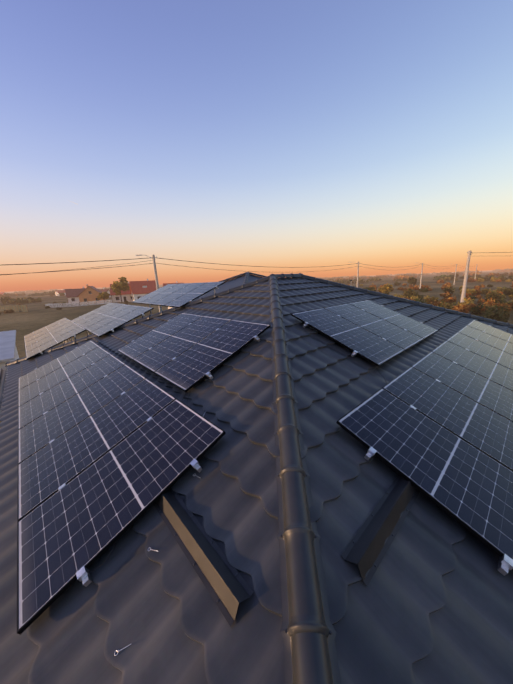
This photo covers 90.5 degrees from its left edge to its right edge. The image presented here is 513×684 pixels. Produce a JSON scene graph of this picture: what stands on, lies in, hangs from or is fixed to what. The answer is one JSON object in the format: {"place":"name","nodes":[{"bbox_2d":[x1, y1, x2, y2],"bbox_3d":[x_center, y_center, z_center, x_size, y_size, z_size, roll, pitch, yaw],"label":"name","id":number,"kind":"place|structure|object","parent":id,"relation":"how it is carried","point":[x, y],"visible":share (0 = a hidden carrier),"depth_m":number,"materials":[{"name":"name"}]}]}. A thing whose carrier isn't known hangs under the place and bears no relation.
{"place":"outdoors","nodes":[
{"label":"outdoors","id":0,"kind":"place"},
{"bbox_2d":[0,280,284,683],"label":"roof","id":1,"kind":"structure","parent":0,"point":[159,611],"depth_m":1.87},
{"bbox_2d":[114,413,204,655],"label":"screws","id":2,"kind":"object","parent":1,"relation":"on","point":[148,550],"visible":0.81,"depth_m":1.54,"materials":[{"name":"silver metal"}]},
{"bbox_2d":[153,488,252,626],"bbox_3d":[-0.491,1.500,1.960,0.185,0.111,1.200,-14,18,-41],"label":"snow guard","id":3,"kind":"object","parent":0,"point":[228,588],"visible":0.94,"depth_m":1.80,"materials":[{"name":"metal"}]},
{"bbox_2d":[0,270,512,427],"bbox_3d":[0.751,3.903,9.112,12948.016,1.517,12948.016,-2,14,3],"label":"field ground","id":4,"kind":"structure","parent":0,"point":[37,316],"depth_m":70.70,"materials":[{"name":"brown soil"}]},
{"bbox_2d":[0,330,18,379],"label":"solar panel","id":5,"kind":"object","parent":4,"relation":"on","point":[8,351],"depth_m":15.39,"materials":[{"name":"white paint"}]},
{"bbox_2d":[0,305,27,311],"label":"fence","id":6,"kind":"object","parent":4,"relation":"on","point":[19,308],"visible":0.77,"depth_m":73.19,"materials":[{"name":"grey concrete"}]},
{"bbox_2d":[55,290,65,295],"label":"neighbour house","id":7,"kind":"structure","parent":4,"relation":"on","point":[57,292],"depth_m":268.96,"materials":[{"name":"white paint"}]},
{"bbox_2d":[65,287,85,303],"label":"neighbour house","id":8,"kind":"structure","parent":4,"relation":"on","point":[72,295],"depth_m":110.28,"materials":[{"name":"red paint"}]},
{"bbox_2d":[45,300,112,307],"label":"fence","id":9,"kind":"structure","parent":4,"relation":"on","point":[53,305],"depth_m":88.85,"materials":[{"name":"white paint"}]},
{"bbox_2d":[77,284,105,304],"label":"neighbour house","id":10,"kind":"structure","parent":4,"relation":"on","point":[89,293],"depth_m":99.39,"materials":[{"name":"brick"}]},
{"bbox_2d":[99,288,110,296],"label":"neighbour house","id":11,"kind":"structure","parent":4,"relation":"on","point":[105,290],"depth_m":159.02,"materials":[{"name":"white paint"}]},
{"bbox_2d":[110,282,132,302],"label":"neighbour house","id":12,"kind":"structure","parent":4,"relation":"on","point":[126,296],"depth_m":103.08,"materials":[{"name":"white paint"}]},
{"bbox_2d":[129,279,155,300],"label":"neighbour house","id":13,"kind":"structure","parent":4,"relation":"on","point":[138,289],"depth_m":98.09,"materials":[{"name":"red tile"}]},
{"bbox_2d":[136,255,160,311],"bbox_3d":[-11.476,-4.927,28.013,2.304,8.980,0.415,0,14,11],"label":"utility pole","id":14,"kind":"object","parent":4,"relation":"on","point":[155,273],"visible":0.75,"depth_m":27.16,"materials":[{"name":"concrete"}]},
{"bbox_2d":[168,272,266,308],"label":"roof","id":15,"kind":"structure","parent":4,"relation":"on","point":[238,280],"depth_m":14.67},
{"bbox_2d":[0,368,6,412],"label":"roof edge","id":16,"kind":"object","parent":15,"relation":"on","point":[2,377],"visible":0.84,"depth_m":7.43,"materials":[{"name":"grey metal"}]},
{"bbox_2d":[24,318,85,359],"bbox_3d":[-8.754,-0.359,10.817,1.785,0.725,5.920,-14,18,-41],"label":"panel row","id":17,"kind":"object","parent":15,"relation":"on","point":[41,340],"visible":1,"depth_m":10.09,"materials":[{"name":"blue"}]},
{"bbox_2d":[71,302,153,336],"bbox_3d":[-6.130,-1.076,10.361,1.785,0.725,5.920,-14,18,-41],"label":"panel row","id":18,"kind":"object","parent":15,"relation":"on","point":[104,319],"visible":0.92,"depth_m":9.62,"materials":[{"name":"blue"}]},
{"bbox_2d":[17,340,225,634],"bbox_3d":[-3.303,0.965,4.706,1.785,0.725,7.074,-14,18,-41],"label":"panel row","id":19,"kind":"object","parent":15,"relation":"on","point":[112,449],"visible":1,"depth_m":2.87,"materials":[{"name":"black"}]},
{"bbox_2d":[88,366,386,572],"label":"solar dc cables","id":20,"kind":"object","parent":19,"relation":"on","point":[114,543],"visible":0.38,"depth_m":2.05,"materials":[{"name":"black"}]},
{"bbox_2d":[5,276,269,366],"bbox_3d":[-4.031,-0.611,8.220,9.204,2.641,0.308,-2,14,3],"label":"hip cap","id":21,"kind":"object","parent":15,"relation":"on","point":[256,281],"visible":0.81,"depth_m":8.05,"materials":[{"name":"tile"}]},
{"bbox_2d":[63,289,214,343],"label":"mounting brackets","id":22,"kind":"object","parent":15,"relation":"on","point":[132,320],"depth_m":10.07,"materials":[{"name":"metal"}]},
{"bbox_2d":[131,282,224,307],"bbox_3d":[-3.266,-1.897,9.931,1.785,0.725,4.766,-14,18,-41],"label":"panel row","id":23,"kind":"object","parent":15,"relation":"on","point":[176,295],"visible":0.92,"depth_m":9.42,"materials":[{"name":"blue glass"}]},
{"bbox_2d":[117,313,270,391],"bbox_3d":[-1.544,-0.045,5.372,1.785,0.725,3.612,-14,18,-41],"label":"panel row","id":24,"kind":"object","parent":15,"relation":"on","point":[185,352],"visible":1,"depth_m":4.87,"materials":[{"name":"black"}]},
{"bbox_2d":[74,287,331,634],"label":"screws","id":25,"kind":"object","parent":15,"relation":"on","point":[330,632],"visible":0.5,"depth_m":1.78,"materials":[{"name":"grey metal"}]},
{"bbox_2d":[270,273,302,277],"bbox_3d":[0.982,-2.127,8.119,1.437,0.127,0.308,-14,18,-41],"label":"ridge cap","id":26,"kind":"object","parent":15,"relation":"on","point":[282,275],"visible":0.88,"depth_m":8.03,"materials":[{"name":"tile"}]},
{"bbox_2d":[291,300,438,366],"bbox_3d":[2.579,-0.414,5.678,3.612,0.725,1.785,-14,18,-41],"label":"panel row","id":27,"kind":"object","parent":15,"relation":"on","point":[376,334],"visible":0.96,"depth_m":5.26,"materials":[{"name":"blue glass"}]},
{"bbox_2d":[303,275,512,327],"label":"hip cap","id":28,"kind":"object","parent":15,"relation":"on","point":[406,300],"visible":0.94,"depth_m":8.53,"materials":[{"name":"tile"}]},
{"bbox_2d":[336,320,512,574],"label":"panel row","id":29,"kind":"object","parent":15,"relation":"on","point":[435,425],"visible":1,"depth_m":2.90,"materials":[{"name":"black"}]},
{"bbox_2d":[0,272,512,314],"bbox_3d":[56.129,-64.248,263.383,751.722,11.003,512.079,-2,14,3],"label":"trees","id":30,"kind":"object","parent":4,"relation":"on","point":[116,287],"visible":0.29,"depth_m":108.73,"materials":[{"name":"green plant"}]},
{"bbox_2d":[2,268,512,304],"bbox_3d":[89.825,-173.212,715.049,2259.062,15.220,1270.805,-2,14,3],"label":"distant tree line","id":31,"kind":"object","parent":4,"relation":"on","point":[444,277],"visible":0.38,"depth_m":285.11,"materials":[{"name":"green plant"}]},
{"bbox_2d":[357,262,359,286],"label":"utility pole","id":32,"kind":"object","parent":4,"relation":"on","point":[358,273],"visible":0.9,"depth_m":53.83,"materials":[{"name":"concrete"}]},
{"bbox_2d":[0,252,507,274],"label":"overhead cables","id":33,"kind":"object","parent":32,"relation":"attached to","point":[174,265],"visible":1,"depth_m":25.99,"materials":[{"name":"black plastic"}]},
{"bbox_2d":[345,276,512,322],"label":"shrub leaves","id":34,"kind":"object","parent":4,"relation":"on","point":[492,308],"visible":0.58,"depth_m":46.61,"materials":[{"name":"green plant"}]},
{"bbox_2d":[460,250,471,302],"bbox_3d":[32.758,-9.639,39.853,0.610,8.900,0.597,9,18,41],"label":"utility pole","id":35,"kind":"object","parent":4,"relation":"on","point":[469,252],"visible":0.9,"depth_m":39.64,"materials":[{"name":"concrete"}]},
{"bbox_2d":[0,0,512,291],"label":"sky","id":36,"kind":"structure","parent":0,"point":[277,136],"materials":[{"name":"blue"}]},
{"bbox_2d":[276,277,512,683],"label":"roof","id":37,"kind":"structure","parent":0,"point":[431,602],"depth_m":1.84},
{"bbox_2d":[268,275,341,683],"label":"hip cap","id":38,"kind":"object","parent":37,"relation":"on","point":[309,651],"visible":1,"depth_m":1.67,"materials":[{"name":"tile"}]},
{"bbox_2d":[341,474,419,585],"bbox_3d":[1.020,1.364,1.992,1.060,0.114,0.185,-14,18,-41],"label":"snow guard","id":39,"kind":"object","parent":37,"relation":"on","point":[366,549],"visible":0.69,"depth_m":1.89,"materials":[{"name":"metal"}]}
]}

